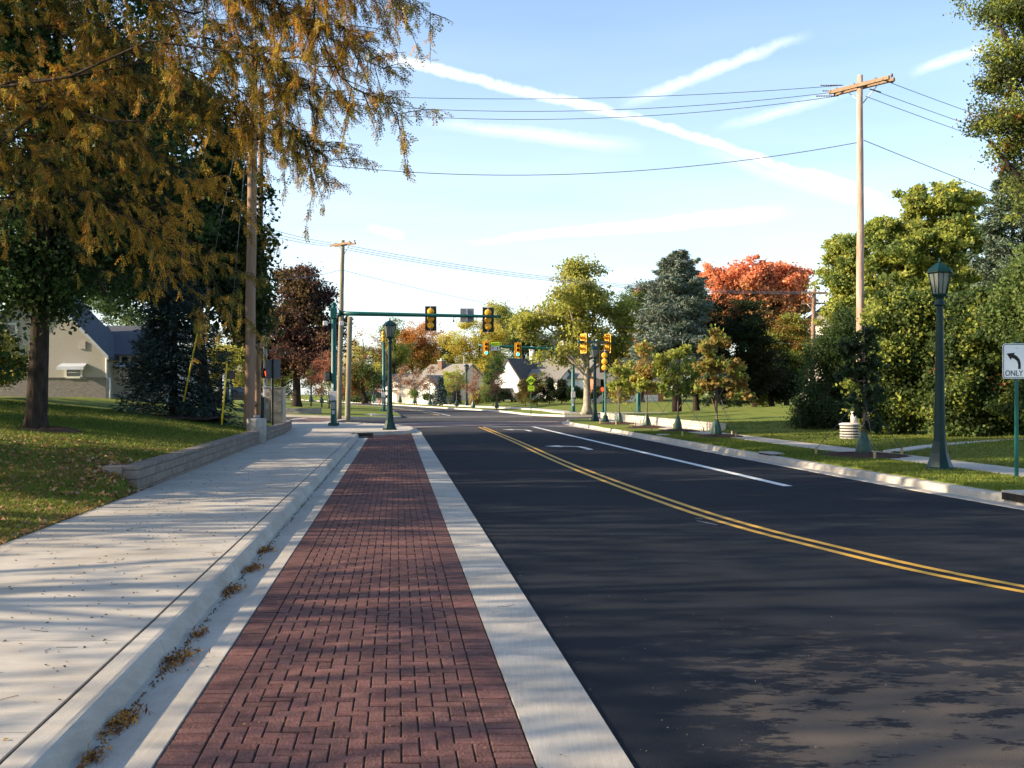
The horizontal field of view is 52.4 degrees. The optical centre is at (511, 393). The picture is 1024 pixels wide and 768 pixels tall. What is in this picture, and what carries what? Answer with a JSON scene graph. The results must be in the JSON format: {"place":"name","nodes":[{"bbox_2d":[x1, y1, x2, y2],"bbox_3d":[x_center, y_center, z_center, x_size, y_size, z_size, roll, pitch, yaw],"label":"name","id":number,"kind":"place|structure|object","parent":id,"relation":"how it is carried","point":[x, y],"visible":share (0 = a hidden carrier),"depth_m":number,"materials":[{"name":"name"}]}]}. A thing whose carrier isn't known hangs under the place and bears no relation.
{"place":"outdoors","nodes":[
{"label":"outdoors","id":0,"kind":"place"},
{"bbox_2d":[0,396,286,537],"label":"lawn","id":1,"kind":"structure","parent":0,"point":[99,403],"depth_m":37.48,"materials":[{"name":"plant"}]},
{"bbox_2d":[0,300,27,386],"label":"shade tree","id":2,"kind":"object","parent":1,"relation":"on","point":[10,366],"visible":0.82,"depth_m":34.77,"materials":[{"name":"green plant"}]},
{"bbox_2d":[0,322,28,389],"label":"yellowing shrub","id":3,"kind":"object","parent":1,"relation":"on","point":[11,342],"visible":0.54,"depth_m":37.83,"materials":[{"name":"green plant"}]},
{"bbox_2d":[0,129,131,316],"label":"shade tree","id":4,"kind":"object","parent":1,"relation":"on","point":[99,297],"depth_m":60.12,"materials":[{"name":"green plant"}]},
{"bbox_2d":[0,485,152,543],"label":"fallen leaves","id":5,"kind":"object","parent":1,"relation":"on","point":[45,524],"visible":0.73,"depth_m":13.12,"materials":[{"name":"brown plant"}]},
{"bbox_2d":[15,457,141,494],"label":"fallen leaves","id":6,"kind":"object","parent":1,"relation":"on","point":[99,468],"visible":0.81,"depth_m":16.75,"materials":[{"name":"brown plant"}]},
{"bbox_2d":[0,440,157,544],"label":"lawn grass","id":7,"kind":"structure","parent":1,"relation":"on","point":[17,512],"depth_m":15.88,"materials":[{"name":"plant"}]},
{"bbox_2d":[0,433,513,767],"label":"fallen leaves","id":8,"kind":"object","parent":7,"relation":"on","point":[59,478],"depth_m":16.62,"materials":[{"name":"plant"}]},
{"bbox_2d":[0,288,209,401],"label":"cream house","id":9,"kind":"structure","parent":1,"relation":"on","point":[81,362],"depth_m":47.00,"materials":[{"name":"paint"}]},
{"bbox_2d":[0,399,247,456],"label":"lawn grass","id":10,"kind":"structure","parent":1,"relation":"on","point":[56,417],"depth_m":26.84,"materials":[{"name":"plant"}]},
{"bbox_2d":[0,0,249,427],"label":"dark maple","id":11,"kind":"object","parent":1,"relation":"on","point":[38,261],"visible":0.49,"depth_m":23.71,"materials":[{"name":"green plant"}]},
{"bbox_2d":[108,232,257,425],"bbox_3d":[-11.842,-1.964,36.779,5.476,7.544,5.241,0,0,42],"label":"blue spruce","id":12,"kind":"object","parent":1,"relation":"on","point":[155,376],"visible":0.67,"depth_m":35.92,"materials":[{"name":"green plant"}]},
{"bbox_2d":[70,55,303,412],"bbox_3d":[-12.785,-5.797,38.893,10.198,14.245,6.212,0,0,0],"label":"dark elm","id":13,"kind":"object","parent":1,"relation":"on","point":[228,243],"visible":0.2,"depth_m":38.49,"materials":[{"name":"green plant"}]},
{"bbox_2d":[122,431,258,490],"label":"retaining wall","id":14,"kind":"structure","parent":1,"relation":"on","point":[153,471],"depth_m":20.96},
{"bbox_2d":[0,0,451,365],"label":"honey locust","id":15,"kind":"object","parent":1,"relation":"on","point":[292,84],"visible":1,"depth_m":13.85,"materials":[{"name":"orange plant"}]},
{"bbox_2d":[213,43,295,429],"bbox_3d":[-8.698,-5.103,35.046,2.750,13.628,0.448,0,0,-3],"label":"utility pole","id":16,"kind":"object","parent":1,"relation":"on","point":[250,354],"visible":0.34,"depth_m":34.86,"materials":[{"name":"brown wood"}]},
{"bbox_2d":[255,86,274,417],"bbox_3d":[-10.091,-5.631,41.990,0.489,13.568,2.200,0,0,-40],"label":"utility pole","id":17,"kind":"object","parent":1,"relation":"on","point":[258,378],"visible":0.15,"depth_m":41.90,"materials":[{"name":"brown wood"}]},
{"bbox_2d":[303,85,842,98],"bbox_3d":[1.261,-11.877,40.800,22.810,0.722,0.109,0,0,6],"label":"overhead wire","id":18,"kind":"object","parent":17,"relation":"attached to","point":[626,97],"visible":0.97,"depth_m":40.38,"materials":[{"name":"grey"}]},
{"bbox_2d":[266,359,279,424],"bbox_3d":[-9.178,-0.019,39.981,0.560,2.664,0.062,0,0,0],"label":"road sign","id":19,"kind":"object","parent":1,"relation":"on","point":[272,368],"visible":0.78,"depth_m":40.00,"materials":[{"name":"metal"}]},
{"bbox_2d":[271,387,286,422],"bbox_3d":[-9.699,0.481,43.285,0.518,1.535,0.670,0,0,0],"label":"signal cabinet","id":20,"kind":"object","parent":1,"relation":"on","point":[279,404],"visible":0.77,"depth_m":43.00,"materials":[{"name":"beige metal"}]},
{"bbox_2d":[266,419,291,440],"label":"retaining wall","id":21,"kind":"structure","parent":1,"relation":"on","point":[275,430],"depth_m":39.63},
{"bbox_2d":[0,433,352,761],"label":"sidewalk","id":22,"kind":"structure","parent":0,"point":[28,677],"depth_m":9.77,"materials":[{"name":"concrete"}]},
{"bbox_2d":[3,463,315,740],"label":"leaf bits","id":23,"kind":"object","parent":22,"relation":"on","point":[123,558],"visible":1,"depth_m":10.35,"materials":[{"name":"plant"}]},
{"bbox_2d":[247,415,265,443],"bbox_3d":[-8.263,1.170,33.700,0.620,0.960,0.620,0,0,0],"label":"pole foundation","id":24,"kind":"object","parent":22,"relation":"on","point":[256,423],"visible":0.78,"depth_m":33.47,"materials":[{"name":"grey concrete"}]},
{"bbox_2d":[225,400,400,416],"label":"lawn","id":25,"kind":"structure","parent":0,"point":[359,410],"depth_m":89.17,"materials":[{"name":"plant"}]},
{"bbox_2d":[86,290,189,356],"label":"maple","id":26,"kind":"object","parent":25,"relation":"on","point":[101,305],"visible":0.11,"depth_m":88.76,"materials":[{"name":"green plant"}]},
{"bbox_2d":[189,341,244,405],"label":"lime tree","id":27,"kind":"object","parent":25,"relation":"on","point":[236,363],"visible":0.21,"depth_m":74.49,"materials":[{"name":"green plant"}]},
{"bbox_2d":[221,256,359,406],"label":"purple maple","id":28,"kind":"object","parent":25,"relation":"on","point":[302,342],"visible":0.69,"depth_m":100.09,"materials":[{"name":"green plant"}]},
{"bbox_2d":[304,349,330,407],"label":"young tree","id":29,"kind":"object","parent":25,"relation":"on","point":[317,363],"visible":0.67,"depth_m":90.90,"materials":[{"name":"brown plant"}]},
{"bbox_2d":[342,351,396,402],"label":"green maple","id":30,"kind":"object","parent":25,"relation":"on","point":[363,371],"visible":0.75,"depth_m":119.03,"materials":[{"name":"green plant"}]},
{"bbox_2d":[286,422,410,435],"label":"corner walk","id":31,"kind":"structure","parent":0,"point":[310,427],"depth_m":48.36,"materials":[{"name":"concrete"}]},
{"bbox_2d":[383,318,396,429],"bbox_3d":[-5.479,-0.909,46.695,0.614,5.014,0.614,0,0,45],"label":"street lamp","id":32,"kind":"object","parent":31,"relation":"on","point":[389,327],"visible":1,"depth_m":46.59,"materials":[{"name":"metal"}]},
{"bbox_2d":[323,302,500,425],"bbox_3d":[-4.929,-1.486,51.544,8.806,6.119,0.507,0,0,0],"label":"signal pole","id":33,"kind":"object","parent":31,"relation":"on","point":[333,391],"visible":1,"depth_m":51.46,"materials":[{"name":"metal"}]},
{"bbox_2d":[482,307,493,331],"bbox_3d":[-1.187,-3.698,51.878,0.570,1.440,0.458,0,0,0],"label":"traffic signal","id":34,"kind":"object","parent":33,"relation":"attached to","point":[487,324],"visible":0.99,"depth_m":51.82,"materials":[{"name":"yellow"}]},
{"bbox_2d":[0,0,1023,394],"label":"sky","id":35,"kind":"structure","parent":0,"point":[511,216],"materials":[{"name":"blue"}]},
{"bbox_2d":[392,402,661,413],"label":"sidewalk","id":36,"kind":"structure","parent":0,"point":[556,411],"depth_m":98.31,"materials":[{"name":"concrete"}]},
{"bbox_2d":[478,344,575,411],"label":"signal pole","id":37,"kind":"object","parent":36,"relation":"on","point":[572,378],"visible":0.58,"depth_m":83.89,"materials":[{"name":"metal"}]},
{"bbox_2d":[301,395,798,414],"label":"lawn","id":38,"kind":"structure","parent":0,"point":[626,407],"depth_m":100.49,"materials":[{"name":"plant"}]},
{"bbox_2d":[343,328,397,367],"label":"orange shrub tree","id":39,"kind":"object","parent":38,"relation":"on","point":[375,353],"visible":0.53,"depth_m":187.56,"materials":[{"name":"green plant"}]},
{"bbox_2d":[373,316,414,373],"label":"green ash","id":40,"kind":"object","parent":38,"relation":"on","point":[402,351],"visible":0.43,"depth_m":197.50,"materials":[{"name":"green plant"}]},
{"bbox_2d":[387,320,444,373],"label":"orange maple","id":41,"kind":"object","parent":38,"relation":"on","point":[423,347],"visible":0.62,"depth_m":211.59,"materials":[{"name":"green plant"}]},
{"bbox_2d":[429,377,448,405],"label":"spruce","id":42,"kind":"object","parent":38,"relation":"on","point":[440,392],"visible":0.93,"depth_m":137.64,"materials":[{"name":"green plant"}]},
{"bbox_2d":[398,358,489,402],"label":"tan house","id":43,"kind":"structure","parent":38,"relation":"on","point":[441,365],"depth_m":161.72,"materials":[{"name":"paint"}]},
{"bbox_2d":[430,313,512,373],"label":"yellow poplar","id":44,"kind":"object","parent":38,"relation":"on","point":[459,346],"visible":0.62,"depth_m":196.35,"materials":[{"name":"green plant"}]},
{"bbox_2d":[480,355,506,405],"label":"tall shrub","id":45,"kind":"object","parent":38,"relation":"on","point":[490,376],"visible":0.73,"depth_m":118.31,"materials":[{"name":"green plant"}]},
{"bbox_2d":[478,297,515,383],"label":"pale poplar","id":46,"kind":"object","parent":38,"relation":"on","point":[503,311],"visible":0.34,"depth_m":221.09,"materials":[{"name":"yellow plant"}]},
{"bbox_2d":[517,370,547,405],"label":"tall shrub","id":47,"kind":"object","parent":38,"relation":"on","point":[536,391],"visible":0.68,"depth_m":109.68,"materials":[{"name":"green plant"}]},
{"bbox_2d":[491,313,576,362],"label":"green oak","id":48,"kind":"object","parent":38,"relation":"on","point":[525,352],"visible":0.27,"depth_m":186.59,"materials":[{"name":"green plant"}]},
{"bbox_2d":[538,373,557,403],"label":"cone shrub","id":49,"kind":"object","parent":38,"relation":"on","point":[548,392],"visible":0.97,"depth_m":109.51,"materials":[{"name":"green plant"}]},
{"bbox_2d":[495,340,619,399],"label":"white house","id":50,"kind":"structure","parent":38,"relation":"on","point":[517,369],"depth_m":147.26,"materials":[{"name":"paint"}]},
{"bbox_2d":[590,368,662,401],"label":"brick house","id":51,"kind":"structure","parent":38,"relation":"on","point":[657,398],"depth_m":112.29,"materials":[{"name":"orange"}]},
{"bbox_2d":[611,278,658,401],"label":"rusty maple","id":52,"kind":"object","parent":38,"relation":"on","point":[638,294],"visible":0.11,"depth_m":109.57,"materials":[{"name":"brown plant"}]},
{"bbox_2d":[695,254,818,406],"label":"red maple","id":53,"kind":"object","parent":38,"relation":"on","point":[762,275],"visible":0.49,"depth_m":93.79,"materials":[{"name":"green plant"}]},
{"bbox_2d":[746,311,811,406],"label":"green hickory","id":54,"kind":"object","parent":38,"relation":"on","point":[798,328],"visible":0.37,"depth_m":81.15,"materials":[{"name":"green plant"}]},
{"bbox_2d":[744,349,813,406],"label":"dark beech","id":55,"kind":"object","parent":38,"relation":"on","point":[782,394],"visible":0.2,"depth_m":79.32,"materials":[{"name":"green plant"}]},
{"bbox_2d":[502,253,644,414],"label":"sycamore","id":56,"kind":"object","parent":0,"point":[578,302],"visible":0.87,"depth_m":77.53,"materials":[{"name":"green plant"}]},
{"bbox_2d":[571,419,599,421],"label":"verge","id":57,"kind":"structure","parent":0,"point":[580,420],"depth_m":62.62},
{"bbox_2d":[590,344,599,420],"bbox_3d":[4.848,-0.665,60.941,0.554,4.526,0.554,0,0,45],"label":"street lamp","id":58,"kind":"object","parent":57,"relation":"on","point":[594,349],"visible":0.99,"depth_m":60.85,"materials":[{"name":"metal"}]},
{"bbox_2d":[286,399,1023,767],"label":"road","id":59,"kind":"structure","parent":0,"point":[884,667],"depth_m":8.91,"materials":[{"name":"asphalt"}]},
{"bbox_2d":[76,736,119,767],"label":"leaf clump","id":60,"kind":"object","parent":59,"relation":"on","point":[92,756],"visible":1,"depth_m":4.93,"materials":[{"name":"plant"}]},
{"bbox_2d":[95,702,152,740],"bbox_3d":[-2.030,1.720,5.463,0.244,0.142,0.665,0,0,0],"label":"leaf clump","id":61,"kind":"object","parent":59,"relation":"on","point":[124,717],"visible":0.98,"depth_m":5.46,"materials":[{"name":"plant"}]},
{"bbox_2d":[0,434,359,767],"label":"kerb","id":62,"kind":"structure","parent":59,"relation":"on","point":[66,734],"depth_m":6.41,"materials":[{"name":"concrete"}]},
{"bbox_2d":[0,443,343,764],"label":"kerb joint","id":63,"kind":"object","parent":62,"relation":"on","point":[129,643],"depth_m":6.35,"materials":[{"name":"concrete"}]},
{"bbox_2d":[157,641,210,679],"bbox_3d":[-2.136,1.712,6.742,0.287,0.161,0.855,0,0,0],"label":"leaf clump","id":64,"kind":"object","parent":59,"relation":"on","point":[173,657],"visible":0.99,"depth_m":6.74,"materials":[{"name":"plant"}]},
{"bbox_2d":[73,436,368,767],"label":"gutter","id":65,"kind":"object","parent":59,"relation":"on","point":[171,699],"visible":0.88,"depth_m":6.85,"materials":[{"name":"concrete"}]},
{"bbox_2d":[82,440,357,767],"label":"gutter debris","id":66,"kind":"object","parent":65,"relation":"on","point":[206,620],"visible":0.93,"depth_m":7.74,"materials":[{"name":"brown plant"}]},
{"bbox_2d":[330,240,355,418],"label":"utility pole","id":67,"kind":"object","parent":59,"relation":"on","point":[342,244],"visible":0.89,"depth_m":70.87,"materials":[{"name":"brown wood"}]},
{"bbox_2d":[154,433,536,767],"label":"brick paving","id":68,"kind":"structure","parent":59,"relation":"on","point":[186,747],"depth_m":6.80,"materials":[{"name":"brick"}]},
{"bbox_2d":[345,317,351,419],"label":"utility pole","id":69,"kind":"object","parent":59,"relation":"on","point":[348,371],"visible":0.98,"depth_m":67.86,"materials":[{"name":"brown wood"}]},
{"bbox_2d":[291,399,600,416],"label":"kerb","id":70,"kind":"structure","parent":59,"relation":"on","point":[553,415],"depth_m":98.87,"materials":[{"name":"concrete"}]},
{"bbox_2d":[395,422,567,426],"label":"crosswalk","id":71,"kind":"structure","parent":59,"relation":"on","point":[482,423],"depth_m":59.54,"materials":[{"name":"paint"}]},
{"bbox_2d":[412,433,633,767],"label":"concrete band","id":72,"kind":"object","parent":59,"relation":"on","point":[571,727],"visible":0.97,"depth_m":6.79,"materials":[{"name":"concrete"}]},
{"bbox_2d":[531,426,790,485],"bbox_3d":[3.134,1.746,37.974,0.207,0.001,36.690,0,0,-7],"label":"lane line","id":73,"kind":"object","parent":59,"relation":"on","point":[764,480],"visible":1,"depth_m":26.34,"materials":[{"name":"paint"}]},
{"bbox_2d":[699,396,752,407],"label":"round shrub","id":74,"kind":"object","parent":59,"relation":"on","point":[733,403],"visible":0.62,"depth_m":77.85,"materials":[{"name":"green plant"}]},
{"bbox_2d":[682,288,791,410],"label":"dark oak","id":75,"kind":"object","parent":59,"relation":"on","point":[744,331],"visible":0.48,"depth_m":73.13,"materials":[{"name":"green plant"}]},
{"bbox_2d":[479,427,1023,592],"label":"line","id":76,"kind":"object","parent":59,"relation":"on","point":[839,552],"visible":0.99,"depth_m":12.67,"materials":[{"name":"paint"}]},
{"bbox_2d":[484,427,1023,586],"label":"line","id":77,"kind":"object","parent":59,"relation":"on","point":[852,550],"visible":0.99,"depth_m":13.03,"materials":[{"name":"paint"}]},
{"bbox_2d":[562,419,1023,509],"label":"kerb","id":78,"kind":"structure","parent":59,"relation":"on","point":[962,492],"depth_m":22.13,"materials":[{"name":"concrete"}]},
{"bbox_2d":[801,289,827,385],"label":"utility pole","id":79,"kind":"object","parent":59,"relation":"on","point":[813,298],"visible":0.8,"depth_m":79.88,"materials":[{"name":"brown wood"}]},
{"bbox_2d":[614,249,729,411],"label":"blue spruce","id":80,"kind":"object","parent":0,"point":[679,316],"visible":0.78,"depth_m":68.78,"materials":[{"name":"green plant"}]},
{"bbox_2d":[574,422,1023,491],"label":"verge","id":81,"kind":"structure","parent":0,"point":[617,427],"depth_m":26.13,"materials":[{"name":"plant"}]},
{"bbox_2d":[600,422,634,424],"bbox_3d":[5.596,1.546,55.184,2.044,0.181,2.059,0,0,0],"label":"mulch bed","id":82,"kind":"object","parent":81,"relation":"on","point":[623,423],"visible":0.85,"depth_m":54.71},
{"bbox_2d":[604,358,641,411],"bbox_3d":[5.966,-0.015,55.268,2.265,4.017,1.838,0,0,0],"label":"young tree","id":83,"kind":"object","parent":82,"relation":"on","point":[623,383],"visible":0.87,"depth_m":54.85,"materials":[{"name":"green plant"}]},
{"bbox_2d":[626,425,665,427],"bbox_3d":[6.309,1.554,49.188,2.068,0.172,2.006,0,0,0],"label":"mulch bed","id":84,"kind":"object","parent":81,"relation":"on","point":[648,426],"visible":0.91,"depth_m":48.61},
{"bbox_2d":[628,340,664,414],"bbox_3d":[6.469,-0.279,49.164,2.053,4.546,1.839,0,0,-24],"label":"young tree","id":85,"kind":"object","parent":84,"relation":"on","point":[644,382],"visible":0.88,"depth_m":48.80,"materials":[{"name":"yellow plant"}]},
{"bbox_2d":[651,344,706,416],"bbox_3d":[7.141,-0.087,44.257,2.436,4.162,1.680,0,0,24],"label":"young tree","id":86,"kind":"object","parent":81,"relation":"on","point":[662,362],"visible":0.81,"depth_m":44.20,"materials":[{"name":"green plant"}]},
{"bbox_2d":[691,324,758,419],"bbox_3d":[7.816,-0.323,38.418,2.520,4.633,1.710,0,0,0],"label":"young tree","id":87,"kind":"object","parent":81,"relation":"on","point":[710,364],"visible":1,"depth_m":38.38,"materials":[{"name":"green plant"}]},
{"bbox_2d":[833,321,889,433],"bbox_3d":[8.969,0.060,26.630,1.365,3.867,1.085,0,0,34],"label":"young tree","id":88,"kind":"object","parent":81,"relation":"on","point":[859,373],"visible":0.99,"depth_m":26.53,"materials":[{"name":"green plant"}]},
{"bbox_2d":[817,451,908,458],"bbox_3d":[9.027,1.552,26.476,2.525,0.171,2.586,0,0,0],"label":"mulch bed","id":89,"kind":"object","parent":81,"relation":"on","point":[853,454],"visible":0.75,"depth_m":26.11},
{"bbox_2d":[855,430,871,452],"bbox_3d":[8.976,1.229,26.570,0.395,0.611,0.407,0,0,6],"label":"watering bag","id":90,"kind":"object","parent":89,"relation":"on","point":[863,444],"visible":0.95,"depth_m":26.44,"materials":[{"name":"green"}]},
{"bbox_2d":[925,258,954,469],"bbox_3d":[9.003,-0.633,21.924,0.546,4.463,0.546,0,0,45],"label":"street lamp","id":91,"kind":"object","parent":81,"relation":"on","point":[939,274],"visible":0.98,"depth_m":21.84,"materials":[{"name":"metal"}]},
{"bbox_2d":[1002,341,1023,476],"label":"road sign","id":92,"kind":"object","parent":81,"relation":"on","point":[1012,360],"visible":0.99,"depth_m":19.89,"materials":[{"name":"metal"}]},
{"bbox_2d":[599,419,1023,476],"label":"sidewalk","id":93,"kind":"structure","parent":0,"point":[1004,470],"depth_m":29.07,"materials":[{"name":"concrete"}]},
{"bbox_2d":[601,413,726,430],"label":"retaining wall","id":94,"kind":"structure","parent":93,"relation":"on","point":[707,426],"depth_m":51.28,"materials":[{"name":"concrete"}]},
{"bbox_2d":[616,405,1023,468],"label":"lawn","id":95,"kind":"structure","parent":0,"point":[765,414],"depth_m":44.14,"materials":[{"name":"plant"}]},
{"bbox_2d":[778,299,866,429],"bbox_3d":[13.294,-1.098,42.823,5.062,5.695,3.890,0,0,0],"label":"yew shrub","id":96,"kind":"object","parent":95,"relation":"on","point":[820,406],"visible":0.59,"depth_m":42.53,"materials":[{"name":"green plant"}]},
{"bbox_2d":[839,412,860,438],"bbox_3d":[11.615,1.077,35.800,0.720,0.945,0.720,0,0,0],"label":"manhole riser","id":97,"kind":"object","parent":95,"relation":"on","point":[851,429],"visible":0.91,"depth_m":35.56,"materials":[{"name":"concrete"}]},
{"bbox_2d":[804,231,896,334],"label":"yellow maple","id":98,"kind":"object","parent":95,"relation":"on","point":[839,276],"visible":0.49,"depth_m":65.17,"materials":[{"name":"green plant"}]},
{"bbox_2d":[828,73,894,430],"bbox_3d":[13.071,-4.987,39.002,0.465,13.878,2.500,0,0,-40],"label":"utility pole","id":99,"kind":"object","parent":95,"relation":"on","point":[860,85],"visible":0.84,"depth_m":38.89,"materials":[{"name":"brown wood"}]},
{"bbox_2d":[274,142,856,174],"bbox_3d":[1.441,-9.049,40.501,23.351,1.080,0.026,0,0,7],"label":"overhead wire","id":100,"kind":"object","parent":99,"relation":"attached to","point":[609,172],"visible":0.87,"depth_m":40.10,"materials":[{"name":"grey"}]},
{"bbox_2d":[304,90,828,111],"bbox_3d":[1.196,-11.688,41.250,23.303,1.072,0.109,0,0,7],"label":"overhead wire","id":101,"kind":"object","parent":99,"relation":"attached to","point":[615,109],"visible":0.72,"depth_m":40.88,"materials":[{"name":"grey"}]},
{"bbox_2d":[304,95,836,119],"bbox_3d":[1.390,-11.152,40.700,22.368,0.865,0.110,0,0,4],"label":"overhead wire","id":102,"kind":"object","parent":99,"relation":"attached to","point":[630,116],"visible":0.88,"depth_m":40.48,"materials":[{"name":"grey"}]},
{"bbox_2d":[832,284,953,434],"bbox_3d":[14.430,-1.076,37.975,5.190,5.880,3.514,0,0,0],"label":"linden bush","id":103,"kind":"object","parent":95,"relation":"on","point":[903,320],"visible":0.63,"depth_m":37.15,"materials":[{"name":"green plant"}]},
{"bbox_2d":[839,179,1007,314],"bbox_3d":[24.888,-5.427,61.598,9.596,14.355,7.854,0,0,0],"label":"yellow elm","id":104,"kind":"object","parent":95,"relation":"on","point":[911,250],"visible":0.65,"depth_m":60.98,"materials":[{"name":"green plant"}]},
{"bbox_2d":[902,281,1023,436],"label":"linden bush","id":105,"kind":"object","parent":95,"relation":"on","point":[973,371],"visible":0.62,"depth_m":35.39,"materials":[{"name":"green plant"}]},
{"bbox_2d":[943,0,1023,230],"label":"oak","id":106,"kind":"object","parent":95,"relation":"on","point":[1008,120],"visible":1,"depth_m":26.87,"materials":[{"name":"green plant"}]},
{"bbox_2d":[964,161,1023,293],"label":"blue spruce","id":107,"kind":"object","parent":95,"relation":"on","point":[994,227],"visible":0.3,"depth_m":49.71,"materials":[{"name":"green plant"}]},
{"bbox_2d":[965,242,1023,429],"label":"linden bush","id":108,"kind":"object","parent":95,"relation":"on","point":[1002,316],"visible":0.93,"depth_m":33.06,"materials":[{"name":"green plant"}]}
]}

